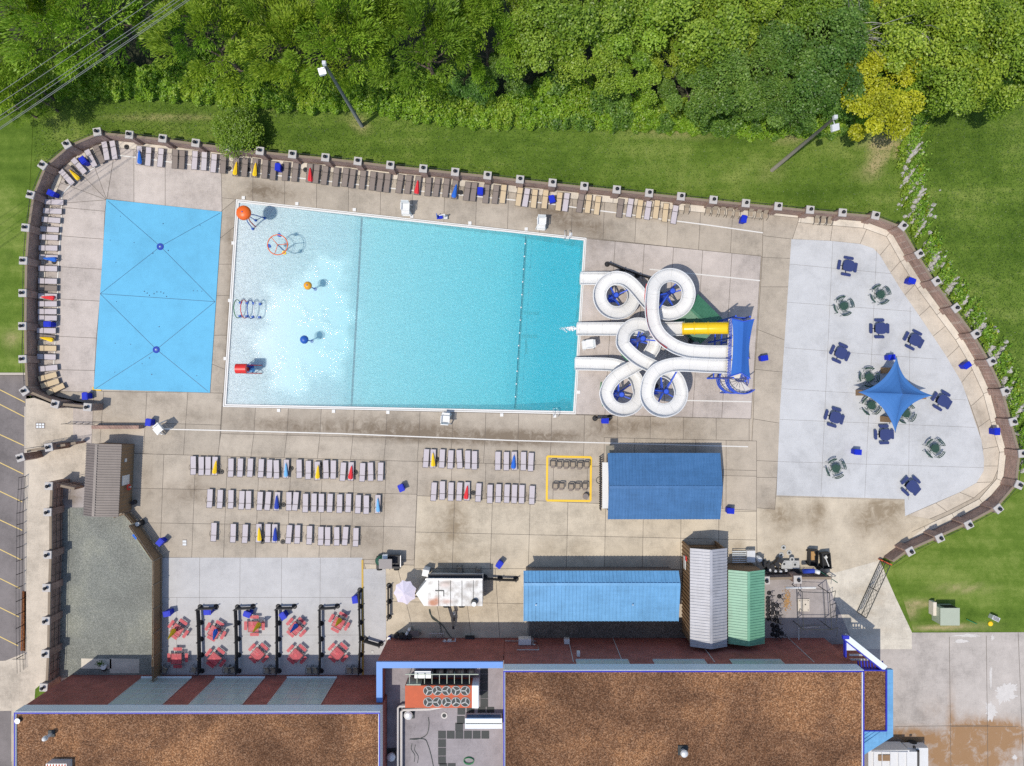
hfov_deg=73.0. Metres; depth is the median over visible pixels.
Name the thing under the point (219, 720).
brick building
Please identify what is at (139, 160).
folded umbrella
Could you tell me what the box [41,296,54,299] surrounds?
folded umbrella
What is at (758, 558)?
white tank
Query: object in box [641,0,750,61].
leafy tree
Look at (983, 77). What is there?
leafy tree
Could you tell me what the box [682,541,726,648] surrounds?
timber shed
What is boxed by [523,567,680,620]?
kitchen building
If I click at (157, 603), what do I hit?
timber fence
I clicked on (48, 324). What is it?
blue bin
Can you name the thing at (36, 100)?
willow tree
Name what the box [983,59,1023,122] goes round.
leafy tree
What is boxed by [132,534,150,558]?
scraper pole
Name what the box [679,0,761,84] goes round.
leafy tree
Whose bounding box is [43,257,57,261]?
folded umbrella
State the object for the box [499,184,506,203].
sun lounger
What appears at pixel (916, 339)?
picnic table
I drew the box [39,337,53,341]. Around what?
folded umbrella
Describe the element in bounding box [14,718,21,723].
roof fitting
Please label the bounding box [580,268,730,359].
water slide
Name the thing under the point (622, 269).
queue barrier
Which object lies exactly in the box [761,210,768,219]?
sling chair
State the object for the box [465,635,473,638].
black crate
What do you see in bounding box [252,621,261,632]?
closed umbrella
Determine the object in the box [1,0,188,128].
power line
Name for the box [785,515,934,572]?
deck slabs
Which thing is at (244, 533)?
sun lounger
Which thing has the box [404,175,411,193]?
sun lounger
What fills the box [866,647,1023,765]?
concrete drive
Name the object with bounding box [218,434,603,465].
deck slabs
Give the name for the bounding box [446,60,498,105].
ivy clad tree
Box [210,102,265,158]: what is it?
round shrub
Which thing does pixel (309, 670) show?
sling chair
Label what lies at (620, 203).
sun lounger
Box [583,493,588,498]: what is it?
urn ashtray
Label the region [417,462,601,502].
deck slabs
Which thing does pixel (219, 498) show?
sun lounger
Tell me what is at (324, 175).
sun lounger
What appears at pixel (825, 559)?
tilt cart
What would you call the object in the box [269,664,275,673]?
sling chair
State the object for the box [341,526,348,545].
sun lounger
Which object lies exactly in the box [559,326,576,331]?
splash
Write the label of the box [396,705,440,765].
insulated pipes
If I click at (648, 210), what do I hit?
sun lounger
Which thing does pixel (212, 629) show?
red picnic table
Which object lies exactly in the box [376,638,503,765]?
service block
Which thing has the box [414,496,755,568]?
deck slabs
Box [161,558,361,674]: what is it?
painted pad
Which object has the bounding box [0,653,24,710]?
crossing ramp
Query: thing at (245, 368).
red roofed toy
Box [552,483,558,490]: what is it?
patio chair
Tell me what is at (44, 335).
sun lounger
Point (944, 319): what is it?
wall ledge
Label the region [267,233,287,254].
orange ring toy
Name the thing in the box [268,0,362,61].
willow tree
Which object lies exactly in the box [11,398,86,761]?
pavement
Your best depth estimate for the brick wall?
72.08 m
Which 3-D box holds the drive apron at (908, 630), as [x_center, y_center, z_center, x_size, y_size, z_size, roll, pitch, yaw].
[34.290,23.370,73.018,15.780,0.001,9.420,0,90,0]
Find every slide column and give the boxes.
[607,287,627,305]
[613,384,630,400]
[630,331,654,348]
[654,372,676,401]
[659,284,680,308]
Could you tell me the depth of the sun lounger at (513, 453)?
72.66 m
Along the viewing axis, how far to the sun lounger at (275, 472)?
72.66 m
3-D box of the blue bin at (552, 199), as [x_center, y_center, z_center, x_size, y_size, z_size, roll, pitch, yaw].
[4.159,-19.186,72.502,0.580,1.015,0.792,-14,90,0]
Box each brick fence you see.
[15,439,84,461]
[18,127,1023,564]
[39,479,69,691]
[58,481,83,489]
[765,571,835,583]
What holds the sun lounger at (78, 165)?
on the deck slabs at (83, 184)
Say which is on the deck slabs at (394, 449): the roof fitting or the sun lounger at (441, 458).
the sun lounger at (441, 458)
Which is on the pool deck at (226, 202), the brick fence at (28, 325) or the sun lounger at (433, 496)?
the brick fence at (28, 325)
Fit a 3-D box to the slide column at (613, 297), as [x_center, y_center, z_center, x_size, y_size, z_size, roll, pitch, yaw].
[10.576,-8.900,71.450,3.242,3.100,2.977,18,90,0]
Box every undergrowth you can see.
[0,36,1023,142]
[516,68,853,140]
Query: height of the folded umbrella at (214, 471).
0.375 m
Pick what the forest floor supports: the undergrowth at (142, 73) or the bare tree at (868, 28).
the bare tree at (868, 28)
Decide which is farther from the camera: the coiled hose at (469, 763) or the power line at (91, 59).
the coiled hose at (469, 763)
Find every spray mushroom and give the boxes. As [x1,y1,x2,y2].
[300,335,313,343]
[304,281,316,290]
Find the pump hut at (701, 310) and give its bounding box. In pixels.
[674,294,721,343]
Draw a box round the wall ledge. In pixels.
[38,141,1005,541]
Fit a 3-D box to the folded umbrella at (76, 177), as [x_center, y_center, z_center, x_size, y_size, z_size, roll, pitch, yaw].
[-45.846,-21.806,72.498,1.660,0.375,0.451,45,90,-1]
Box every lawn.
[0,94,1023,632]
[0,101,33,371]
[40,96,897,208]
[879,111,932,236]
[893,489,1023,631]
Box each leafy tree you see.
[505,0,585,30]
[506,0,589,80]
[524,0,632,63]
[550,24,621,96]
[568,0,649,26]
[581,0,667,69]
[602,37,661,104]
[626,0,697,52]
[628,25,684,78]
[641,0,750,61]
[677,0,754,29]
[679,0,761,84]
[689,0,782,48]
[743,2,798,77]
[747,0,818,39]
[790,0,874,39]
[828,1,901,74]
[828,22,896,89]
[852,0,968,79]
[889,48,942,123]
[894,0,970,57]
[899,21,995,116]
[910,0,970,45]
[924,61,990,118]
[932,0,1023,104]
[960,0,1023,71]
[964,1,1023,108]
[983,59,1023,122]
[985,1,1023,48]
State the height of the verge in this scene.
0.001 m
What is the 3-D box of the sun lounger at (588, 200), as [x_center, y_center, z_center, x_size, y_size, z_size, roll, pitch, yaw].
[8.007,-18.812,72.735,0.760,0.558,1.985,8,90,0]
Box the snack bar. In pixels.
[599,453,722,518]
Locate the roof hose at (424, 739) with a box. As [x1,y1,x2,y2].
[410,717,432,763]
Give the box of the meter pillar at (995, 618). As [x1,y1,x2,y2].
[988,614,999,621]
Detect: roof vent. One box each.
[42,730,54,740]
[387,748,395,761]
[403,708,414,719]
[678,745,687,757]
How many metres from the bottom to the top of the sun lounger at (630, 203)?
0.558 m
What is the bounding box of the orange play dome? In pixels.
[236,205,266,229]
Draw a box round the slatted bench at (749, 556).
[732,550,754,562]
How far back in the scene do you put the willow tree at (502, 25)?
64.55 m
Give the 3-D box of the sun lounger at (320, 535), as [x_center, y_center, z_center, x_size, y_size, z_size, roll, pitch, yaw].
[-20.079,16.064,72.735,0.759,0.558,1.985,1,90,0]
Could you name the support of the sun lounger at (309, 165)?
on the deck slabs at (459, 209)
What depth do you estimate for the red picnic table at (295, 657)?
72.54 m
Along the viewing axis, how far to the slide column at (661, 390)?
68.24 m
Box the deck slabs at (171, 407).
[92,391,221,455]
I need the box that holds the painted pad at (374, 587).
[363,569,385,674]
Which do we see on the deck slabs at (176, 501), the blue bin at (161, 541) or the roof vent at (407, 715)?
the blue bin at (161, 541)
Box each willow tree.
[0,0,60,27]
[0,0,80,88]
[0,0,134,82]
[0,33,54,115]
[0,63,58,122]
[0,84,37,127]
[14,0,113,44]
[48,0,173,68]
[122,0,211,53]
[137,0,265,105]
[146,0,236,61]
[214,0,288,57]
[214,0,317,91]
[242,0,353,106]
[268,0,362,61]
[275,0,404,95]
[312,0,409,71]
[350,0,455,57]
[366,0,484,96]
[387,0,504,74]
[438,0,526,98]
[447,0,559,62]
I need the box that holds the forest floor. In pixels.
[0,0,1013,135]
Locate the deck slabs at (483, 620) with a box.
[365,564,527,638]
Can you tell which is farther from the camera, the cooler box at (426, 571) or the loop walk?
the loop walk
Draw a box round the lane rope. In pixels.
[515,236,525,396]
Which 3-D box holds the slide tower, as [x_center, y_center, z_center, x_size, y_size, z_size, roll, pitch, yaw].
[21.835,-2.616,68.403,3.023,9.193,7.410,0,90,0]
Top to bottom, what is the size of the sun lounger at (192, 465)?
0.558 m
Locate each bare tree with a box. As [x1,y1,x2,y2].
[819,0,893,55]
[841,0,913,57]
[897,3,960,54]
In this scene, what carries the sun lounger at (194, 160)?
on the deck slabs at (166, 184)
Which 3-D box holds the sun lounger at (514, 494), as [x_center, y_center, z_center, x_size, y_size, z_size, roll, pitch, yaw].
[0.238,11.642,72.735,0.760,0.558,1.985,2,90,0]
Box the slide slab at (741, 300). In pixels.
[576,239,760,418]
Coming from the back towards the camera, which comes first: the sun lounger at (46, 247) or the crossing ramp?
the crossing ramp
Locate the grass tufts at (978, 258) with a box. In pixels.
[919,100,1023,396]
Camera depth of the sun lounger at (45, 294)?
72.65 m
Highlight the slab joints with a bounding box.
[38,141,1023,765]
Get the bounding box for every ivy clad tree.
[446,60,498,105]
[484,38,534,96]
[656,49,693,99]
[663,52,738,126]
[692,21,785,114]
[732,71,793,127]
[742,17,826,103]
[770,34,867,114]
[773,0,869,81]
[773,80,817,135]
[812,88,858,124]
[819,0,882,52]
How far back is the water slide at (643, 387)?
68.73 m
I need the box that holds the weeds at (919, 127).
[899,111,1023,476]
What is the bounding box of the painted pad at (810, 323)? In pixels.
[777,239,983,515]
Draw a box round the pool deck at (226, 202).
[12,198,996,765]
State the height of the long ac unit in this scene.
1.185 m
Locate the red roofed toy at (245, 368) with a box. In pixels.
[234,364,262,373]
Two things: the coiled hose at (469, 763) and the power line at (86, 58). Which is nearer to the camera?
the power line at (86, 58)
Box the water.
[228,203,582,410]
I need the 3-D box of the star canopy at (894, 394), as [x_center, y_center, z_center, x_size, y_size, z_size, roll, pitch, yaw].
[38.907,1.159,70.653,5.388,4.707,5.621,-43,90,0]
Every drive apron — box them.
[826,560,911,646]
[827,561,911,648]
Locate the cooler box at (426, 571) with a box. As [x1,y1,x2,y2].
[422,566,430,576]
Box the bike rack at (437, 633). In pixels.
[429,633,443,637]
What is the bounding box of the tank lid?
[798,599,808,610]
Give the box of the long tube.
[785,587,815,588]
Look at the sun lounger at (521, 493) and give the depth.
72.66 m
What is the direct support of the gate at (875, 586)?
on the drive apron at (881, 625)
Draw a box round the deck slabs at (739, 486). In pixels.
[604,438,755,509]
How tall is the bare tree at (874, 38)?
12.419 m
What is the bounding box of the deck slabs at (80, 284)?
[38,200,105,391]
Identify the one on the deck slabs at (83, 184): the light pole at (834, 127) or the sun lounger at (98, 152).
the sun lounger at (98, 152)
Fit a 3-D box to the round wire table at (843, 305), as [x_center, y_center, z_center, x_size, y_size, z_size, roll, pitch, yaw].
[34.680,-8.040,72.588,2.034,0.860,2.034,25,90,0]
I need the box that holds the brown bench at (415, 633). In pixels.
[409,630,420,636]
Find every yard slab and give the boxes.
[63,484,84,507]
[765,579,849,643]
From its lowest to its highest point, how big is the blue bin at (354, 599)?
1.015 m
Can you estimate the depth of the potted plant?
72.50 m
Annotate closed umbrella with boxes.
[168,628,175,638]
[213,625,217,639]
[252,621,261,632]
[290,621,299,632]
[335,616,342,626]
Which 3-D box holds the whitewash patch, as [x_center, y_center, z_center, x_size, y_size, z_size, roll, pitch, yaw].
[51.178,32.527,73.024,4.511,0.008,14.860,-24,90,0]
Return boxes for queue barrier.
[195,604,218,675]
[233,604,255,675]
[274,604,296,675]
[317,603,339,675]
[357,587,363,675]
[363,636,383,647]
[386,583,391,620]
[483,574,518,581]
[592,414,612,420]
[605,261,650,280]
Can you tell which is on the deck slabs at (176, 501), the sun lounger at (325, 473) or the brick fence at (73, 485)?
the sun lounger at (325, 473)
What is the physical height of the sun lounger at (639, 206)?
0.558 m
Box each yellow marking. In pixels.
[361,560,363,674]
[546,455,591,501]
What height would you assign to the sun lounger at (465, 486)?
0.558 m
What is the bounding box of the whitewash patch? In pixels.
[952,633,1017,759]
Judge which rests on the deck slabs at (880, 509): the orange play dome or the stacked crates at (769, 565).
the stacked crates at (769, 565)
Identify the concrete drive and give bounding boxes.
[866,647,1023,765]
[912,632,1023,647]
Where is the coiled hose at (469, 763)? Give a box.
[463,757,473,764]
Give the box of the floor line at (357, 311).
[350,218,526,408]
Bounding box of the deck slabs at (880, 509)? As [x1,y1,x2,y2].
[757,497,912,569]
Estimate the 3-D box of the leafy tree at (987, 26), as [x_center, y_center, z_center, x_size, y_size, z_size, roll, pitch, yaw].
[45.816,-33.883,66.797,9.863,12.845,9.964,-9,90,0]
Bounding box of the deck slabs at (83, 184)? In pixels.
[54,148,112,202]
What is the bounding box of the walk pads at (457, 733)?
[414,668,493,765]
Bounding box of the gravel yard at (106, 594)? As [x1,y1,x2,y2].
[59,508,156,677]
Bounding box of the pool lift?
[436,213,447,218]
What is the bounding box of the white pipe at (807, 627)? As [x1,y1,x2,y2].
[798,626,819,639]
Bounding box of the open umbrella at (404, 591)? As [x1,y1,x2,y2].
[394,580,415,603]
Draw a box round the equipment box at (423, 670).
[415,668,431,677]
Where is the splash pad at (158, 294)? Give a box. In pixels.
[94,199,221,392]
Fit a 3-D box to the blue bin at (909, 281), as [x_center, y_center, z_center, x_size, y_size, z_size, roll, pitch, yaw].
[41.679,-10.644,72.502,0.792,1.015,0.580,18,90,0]
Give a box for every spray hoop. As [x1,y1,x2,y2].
[233,299,241,317]
[240,299,248,317]
[247,300,254,318]
[253,301,261,318]
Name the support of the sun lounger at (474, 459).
on the deck slabs at (394, 449)
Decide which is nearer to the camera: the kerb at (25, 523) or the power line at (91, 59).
the power line at (91, 59)
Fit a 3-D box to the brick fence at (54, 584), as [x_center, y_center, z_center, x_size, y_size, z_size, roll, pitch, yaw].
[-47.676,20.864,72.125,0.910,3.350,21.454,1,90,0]
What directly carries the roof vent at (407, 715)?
on the service block
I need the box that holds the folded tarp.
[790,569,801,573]
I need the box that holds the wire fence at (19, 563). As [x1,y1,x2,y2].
[15,476,25,658]
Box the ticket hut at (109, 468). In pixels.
[83,443,134,516]
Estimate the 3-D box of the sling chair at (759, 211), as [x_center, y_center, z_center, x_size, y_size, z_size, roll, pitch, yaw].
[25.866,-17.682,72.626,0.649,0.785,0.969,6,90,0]
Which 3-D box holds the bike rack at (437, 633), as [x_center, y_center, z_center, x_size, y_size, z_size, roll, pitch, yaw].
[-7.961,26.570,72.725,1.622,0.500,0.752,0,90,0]
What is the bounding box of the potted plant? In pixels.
[95,660,107,671]
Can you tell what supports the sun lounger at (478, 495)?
on the deck slabs at (536, 477)
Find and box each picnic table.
[167,647,187,667]
[168,618,188,639]
[205,620,225,641]
[205,647,225,667]
[244,615,264,635]
[248,643,268,663]
[286,617,305,637]
[286,644,306,663]
[328,611,349,632]
[328,642,347,662]
[824,407,844,427]
[829,343,850,363]
[837,256,857,276]
[870,319,888,337]
[874,425,893,443]
[901,476,920,495]
[903,329,924,350]
[931,390,952,410]
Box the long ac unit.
[465,713,501,728]
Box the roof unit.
[46,759,71,765]
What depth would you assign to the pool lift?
72.45 m
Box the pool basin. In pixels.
[226,203,583,410]
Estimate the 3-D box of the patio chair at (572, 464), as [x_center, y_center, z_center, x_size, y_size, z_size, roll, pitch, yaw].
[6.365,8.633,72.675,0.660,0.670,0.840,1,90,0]
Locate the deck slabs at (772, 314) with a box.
[752,215,798,508]
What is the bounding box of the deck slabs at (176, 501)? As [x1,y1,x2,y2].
[130,454,417,559]
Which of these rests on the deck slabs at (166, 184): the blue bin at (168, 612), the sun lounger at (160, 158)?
the sun lounger at (160, 158)
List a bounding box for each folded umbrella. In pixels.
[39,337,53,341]
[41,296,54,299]
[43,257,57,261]
[69,170,79,179]
[137,151,141,163]
[212,460,216,473]
[233,161,236,174]
[252,163,256,177]
[257,528,261,540]
[273,528,276,540]
[274,495,278,510]
[284,463,287,476]
[308,168,312,181]
[315,466,319,479]
[348,465,352,478]
[376,498,379,512]
[414,180,418,193]
[431,454,434,467]
[451,183,456,198]
[464,485,467,498]
[511,456,515,469]
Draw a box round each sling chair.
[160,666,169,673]
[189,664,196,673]
[222,665,229,673]
[228,665,234,673]
[263,665,269,673]
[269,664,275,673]
[305,665,311,673]
[311,665,317,673]
[345,665,351,673]
[352,665,357,673]
[457,565,462,572]
[683,204,689,213]
[704,207,711,215]
[711,206,718,215]
[719,207,725,215]
[726,207,732,217]
[733,208,740,217]
[747,209,753,217]
[754,209,761,219]
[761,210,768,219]
[813,215,819,222]
[819,216,826,224]
[826,216,833,224]
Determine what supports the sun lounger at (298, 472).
on the deck slabs at (176, 501)
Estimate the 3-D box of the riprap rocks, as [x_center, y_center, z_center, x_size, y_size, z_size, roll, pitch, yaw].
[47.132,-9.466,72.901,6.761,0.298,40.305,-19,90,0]
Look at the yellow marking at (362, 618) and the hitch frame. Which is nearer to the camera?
the hitch frame
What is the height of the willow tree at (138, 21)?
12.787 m
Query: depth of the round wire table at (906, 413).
72.27 m
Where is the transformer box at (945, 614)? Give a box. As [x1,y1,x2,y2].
[929,600,959,624]
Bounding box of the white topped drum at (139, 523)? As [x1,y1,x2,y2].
[135,520,144,526]
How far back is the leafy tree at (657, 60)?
66.84 m
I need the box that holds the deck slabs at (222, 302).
[210,201,234,404]
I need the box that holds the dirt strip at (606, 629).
[529,617,685,637]
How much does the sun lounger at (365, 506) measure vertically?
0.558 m
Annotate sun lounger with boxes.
[36,327,55,333]
[36,334,55,340]
[37,308,56,314]
[37,345,56,351]
[37,353,55,359]
[37,371,57,381]
[38,244,57,251]
[38,253,57,260]
[38,265,57,271]
[38,277,56,284]
[38,284,56,291]
[38,292,56,299]
[38,300,56,306]
[38,314,56,320]
[38,364,57,371]
[39,233,58,240]
[40,225,58,232]
[40,378,59,388]
[41,216,60,223]
[42,207,61,214]
[44,198,63,205]
[46,382,64,394]
[58,168,75,185]
[64,164,81,181]
[70,157,87,174]
[84,148,97,167]
[93,144,104,163]
[101,141,111,160]
[109,140,118,159]
[135,146,143,164]
[144,147,151,165]
[156,148,165,166]
[172,149,177,168]
[177,150,184,168]
[189,456,197,474]
[190,150,198,169]
[197,456,204,475]
[201,152,208,170]
[205,457,211,475]
[205,489,212,507]
[209,153,217,172]
[209,522,217,541]
[210,456,218,475]
[216,489,224,508]
[219,154,227,173]
[226,458,234,476]
[226,490,234,508]
[230,524,236,542]
[232,157,240,175]
[236,458,244,476]
[237,491,244,509]
[241,158,248,176]
[241,524,248,542]
[244,491,251,509]
[246,458,254,476]
[251,158,259,177]
[254,524,262,542]
[255,491,262,510]
[257,459,264,477]
[261,159,268,178]
[263,491,271,510]
[264,524,270,542]
[265,459,272,477]
[269,161,276,179]
[270,524,278,542]
[272,460,280,478]
[273,492,280,510]
[281,161,288,180]
[282,459,289,477]
[285,492,291,510]
[285,525,292,543]
[291,162,298,181]
[291,492,298,510]
[293,525,300,543]
[295,459,302,477]
[301,493,308,512]
[304,460,311,479]
[305,163,313,182]
[305,526,312,544]
[310,493,316,511]
[312,164,320,183]
[313,461,320,479]
[317,493,324,512]
[317,526,324,545]
[321,165,328,184]
[322,460,329,478]
[323,527,330,545]
[326,493,333,512]
[329,460,336,478]
[332,167,339,186]
[333,527,339,545]
[335,494,342,512]
[339,462,346,480]
[341,167,348,186]
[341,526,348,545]
[344,493,351,512]
[347,462,353,480]
[348,169,355,188]
[352,528,359,546]
[354,495,360,513]
[358,463,365,481]
[359,170,366,189]
[362,495,369,513]
[367,462,373,480]
[369,171,376,190]
[374,495,380,513]
[376,172,383,191]
[376,462,383,480]
[383,173,390,192]
[395,174,403,193]
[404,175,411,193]
[413,176,420,194]
[422,449,429,467]
[424,177,431,195]
[429,449,435,467]
[430,482,436,500]
[432,177,440,196]
[438,449,445,467]
[438,481,445,499]
[442,178,449,197]
[447,450,453,468]
[447,482,453,500]
[451,180,457,198]
[455,482,462,500]
[456,450,462,468]
[463,181,470,200]
[463,482,470,500]
[464,450,470,468]
[470,182,477,201]
[471,451,477,469]
[475,483,481,501]
[482,184,489,203]
[486,484,492,503]
[492,185,498,203]
[494,451,500,469]
[495,484,501,502]
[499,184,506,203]
[503,452,509,470]
[503,484,509,502]
[511,451,517,469]
[511,484,517,503]
[515,187,522,206]
[518,485,524,503]
[520,452,526,470]
[522,188,529,206]
[527,452,533,471]
[528,485,535,504]
[530,189,537,207]
[541,189,548,208]
[555,192,562,210]
[562,192,569,211]
[576,194,584,212]
[584,194,591,213]
[593,196,600,214]
[616,198,623,217]
[625,198,633,217]
[635,199,643,218]
[643,201,651,219]
[652,200,660,218]
[661,203,669,221]
[670,205,678,223]
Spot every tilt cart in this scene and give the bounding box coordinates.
[805,549,818,566]
[819,551,831,568]
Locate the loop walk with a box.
[793,223,998,518]
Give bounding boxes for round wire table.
[824,458,846,478]
[831,296,854,315]
[857,367,879,386]
[862,396,881,414]
[868,284,890,304]
[899,405,916,423]
[922,439,945,457]
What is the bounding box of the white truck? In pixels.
[864,740,927,765]
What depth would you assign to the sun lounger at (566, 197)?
72.66 m
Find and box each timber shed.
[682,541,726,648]
[727,563,764,645]
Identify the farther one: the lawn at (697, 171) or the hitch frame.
the lawn at (697, 171)
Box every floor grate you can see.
[36,423,44,428]
[182,540,186,545]
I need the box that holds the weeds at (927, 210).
[917,110,1022,404]
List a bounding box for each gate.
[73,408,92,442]
[857,560,890,617]
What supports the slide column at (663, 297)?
on the slide slab at (741, 300)
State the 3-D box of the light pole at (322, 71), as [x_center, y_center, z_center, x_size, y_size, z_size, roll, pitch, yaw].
[-16.137,-26.939,65.813,1.065,14.377,0.700,-15,90,0]
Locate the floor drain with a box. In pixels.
[441,712,446,718]
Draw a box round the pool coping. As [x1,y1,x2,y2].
[223,196,586,417]
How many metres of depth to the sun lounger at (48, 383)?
72.66 m
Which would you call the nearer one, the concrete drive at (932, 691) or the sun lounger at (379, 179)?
the sun lounger at (379, 179)
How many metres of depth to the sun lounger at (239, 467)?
72.66 m
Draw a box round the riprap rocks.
[897,114,1023,472]
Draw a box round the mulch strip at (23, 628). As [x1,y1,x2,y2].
[20,591,25,650]
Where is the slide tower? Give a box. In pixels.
[707,315,754,393]
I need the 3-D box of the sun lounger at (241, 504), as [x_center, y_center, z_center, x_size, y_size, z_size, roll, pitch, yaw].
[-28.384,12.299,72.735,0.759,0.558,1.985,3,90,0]
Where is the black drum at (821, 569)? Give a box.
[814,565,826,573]
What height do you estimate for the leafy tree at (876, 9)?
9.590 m
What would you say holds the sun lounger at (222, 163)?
on the deck slabs at (459, 209)
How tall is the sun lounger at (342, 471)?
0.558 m
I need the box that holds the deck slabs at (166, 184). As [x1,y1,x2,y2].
[107,148,221,210]
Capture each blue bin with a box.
[43,321,55,326]
[46,189,59,197]
[78,156,90,165]
[82,392,92,399]
[145,418,154,425]
[155,537,167,546]
[163,608,173,616]
[203,609,213,614]
[243,609,253,617]
[275,163,282,172]
[279,610,288,620]
[352,594,357,603]
[397,483,405,491]
[477,187,482,195]
[495,559,503,568]
[548,195,555,203]
[601,418,608,423]
[725,507,734,513]
[739,215,746,223]
[758,355,767,360]
[851,449,861,454]
[884,354,895,359]
[904,277,915,284]
[958,361,971,369]
[989,427,999,434]
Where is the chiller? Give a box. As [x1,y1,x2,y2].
[405,668,478,707]
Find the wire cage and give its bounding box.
[792,584,837,636]
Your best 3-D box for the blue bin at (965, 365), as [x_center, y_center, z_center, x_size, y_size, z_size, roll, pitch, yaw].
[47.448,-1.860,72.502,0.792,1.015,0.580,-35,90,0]
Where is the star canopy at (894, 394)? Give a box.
[856,356,932,432]
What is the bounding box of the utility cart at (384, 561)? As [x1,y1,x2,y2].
[375,554,400,570]
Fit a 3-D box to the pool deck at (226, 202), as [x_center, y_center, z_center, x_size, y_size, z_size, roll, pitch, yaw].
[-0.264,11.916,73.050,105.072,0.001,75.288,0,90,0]
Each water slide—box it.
[575,317,729,417]
[576,322,729,335]
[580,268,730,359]
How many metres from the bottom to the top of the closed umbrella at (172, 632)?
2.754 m
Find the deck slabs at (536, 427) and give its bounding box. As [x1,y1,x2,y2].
[221,407,748,441]
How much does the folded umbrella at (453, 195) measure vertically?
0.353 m
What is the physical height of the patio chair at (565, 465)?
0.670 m
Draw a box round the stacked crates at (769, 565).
[761,557,783,570]
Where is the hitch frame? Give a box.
[448,606,454,628]
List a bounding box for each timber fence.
[113,511,136,523]
[128,524,162,682]
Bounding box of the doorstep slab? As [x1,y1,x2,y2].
[81,658,138,672]
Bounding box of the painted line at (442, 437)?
[53,155,762,446]
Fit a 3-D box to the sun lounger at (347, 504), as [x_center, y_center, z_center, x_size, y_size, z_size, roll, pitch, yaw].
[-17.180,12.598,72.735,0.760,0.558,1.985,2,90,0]
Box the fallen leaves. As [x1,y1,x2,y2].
[782,586,790,610]
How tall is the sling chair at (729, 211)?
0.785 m
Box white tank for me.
[755,554,761,561]
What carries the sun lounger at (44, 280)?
on the deck slabs at (80, 284)
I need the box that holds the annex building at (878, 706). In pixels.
[832,644,892,754]
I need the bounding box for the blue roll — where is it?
[802,568,819,573]
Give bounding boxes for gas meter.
[442,638,455,641]
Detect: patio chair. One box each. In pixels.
[550,460,555,467]
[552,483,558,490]
[556,461,562,468]
[558,482,564,489]
[563,461,568,468]
[568,483,573,490]
[570,461,575,468]
[574,483,580,490]
[577,462,582,469]
[582,483,587,489]
[583,461,589,468]
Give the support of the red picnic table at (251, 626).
on the painted pad at (261, 577)
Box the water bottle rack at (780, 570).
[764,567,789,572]
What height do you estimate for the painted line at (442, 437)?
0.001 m
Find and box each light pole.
[317,61,363,127]
[770,115,839,171]
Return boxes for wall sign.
[606,445,613,453]
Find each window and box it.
[108,676,191,704]
[188,676,264,704]
[267,676,336,704]
[576,659,629,663]
[653,659,706,663]
[729,659,784,663]
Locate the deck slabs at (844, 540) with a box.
[762,514,917,572]
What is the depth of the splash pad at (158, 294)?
72.98 m
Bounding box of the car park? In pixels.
[0,376,25,765]
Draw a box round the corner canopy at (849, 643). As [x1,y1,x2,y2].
[842,634,886,671]
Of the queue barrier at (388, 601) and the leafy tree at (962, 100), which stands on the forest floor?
the leafy tree at (962, 100)
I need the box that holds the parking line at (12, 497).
[0,390,24,645]
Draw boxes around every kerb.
[0,373,24,374]
[24,407,25,650]
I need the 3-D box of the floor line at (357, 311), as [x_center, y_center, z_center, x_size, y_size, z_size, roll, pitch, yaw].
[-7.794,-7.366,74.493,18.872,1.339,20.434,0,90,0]
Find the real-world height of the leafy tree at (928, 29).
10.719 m
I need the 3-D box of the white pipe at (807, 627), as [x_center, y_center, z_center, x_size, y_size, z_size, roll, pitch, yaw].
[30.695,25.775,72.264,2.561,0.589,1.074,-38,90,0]
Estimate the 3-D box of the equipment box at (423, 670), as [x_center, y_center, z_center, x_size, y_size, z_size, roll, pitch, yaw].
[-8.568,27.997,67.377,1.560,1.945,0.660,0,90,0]
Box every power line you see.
[0,0,153,102]
[0,0,173,115]
[0,0,185,127]
[1,0,134,91]
[1,0,178,119]
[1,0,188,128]
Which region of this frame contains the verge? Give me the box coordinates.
[35,685,43,697]
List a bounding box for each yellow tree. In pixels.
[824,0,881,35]
[839,48,926,141]
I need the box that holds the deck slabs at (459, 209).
[222,161,762,255]
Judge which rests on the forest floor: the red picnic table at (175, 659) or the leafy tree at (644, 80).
the leafy tree at (644, 80)
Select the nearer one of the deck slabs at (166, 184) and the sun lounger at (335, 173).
the sun lounger at (335, 173)
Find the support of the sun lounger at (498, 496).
on the deck slabs at (536, 477)
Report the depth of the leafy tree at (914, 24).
64.31 m
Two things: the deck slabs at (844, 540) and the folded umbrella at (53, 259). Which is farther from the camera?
the deck slabs at (844, 540)
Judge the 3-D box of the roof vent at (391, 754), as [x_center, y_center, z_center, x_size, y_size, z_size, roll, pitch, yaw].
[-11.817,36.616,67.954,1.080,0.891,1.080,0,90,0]
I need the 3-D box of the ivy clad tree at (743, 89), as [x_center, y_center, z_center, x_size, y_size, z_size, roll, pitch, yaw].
[20.993,-29.876,67.681,7.265,11.007,9.224,22,90,0]
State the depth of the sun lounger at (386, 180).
72.66 m
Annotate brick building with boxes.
[14,675,386,765]
[503,636,863,765]
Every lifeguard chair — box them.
[152,420,172,434]
[400,200,412,215]
[440,412,451,424]
[535,214,546,230]
[581,339,595,350]
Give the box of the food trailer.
[415,573,482,607]

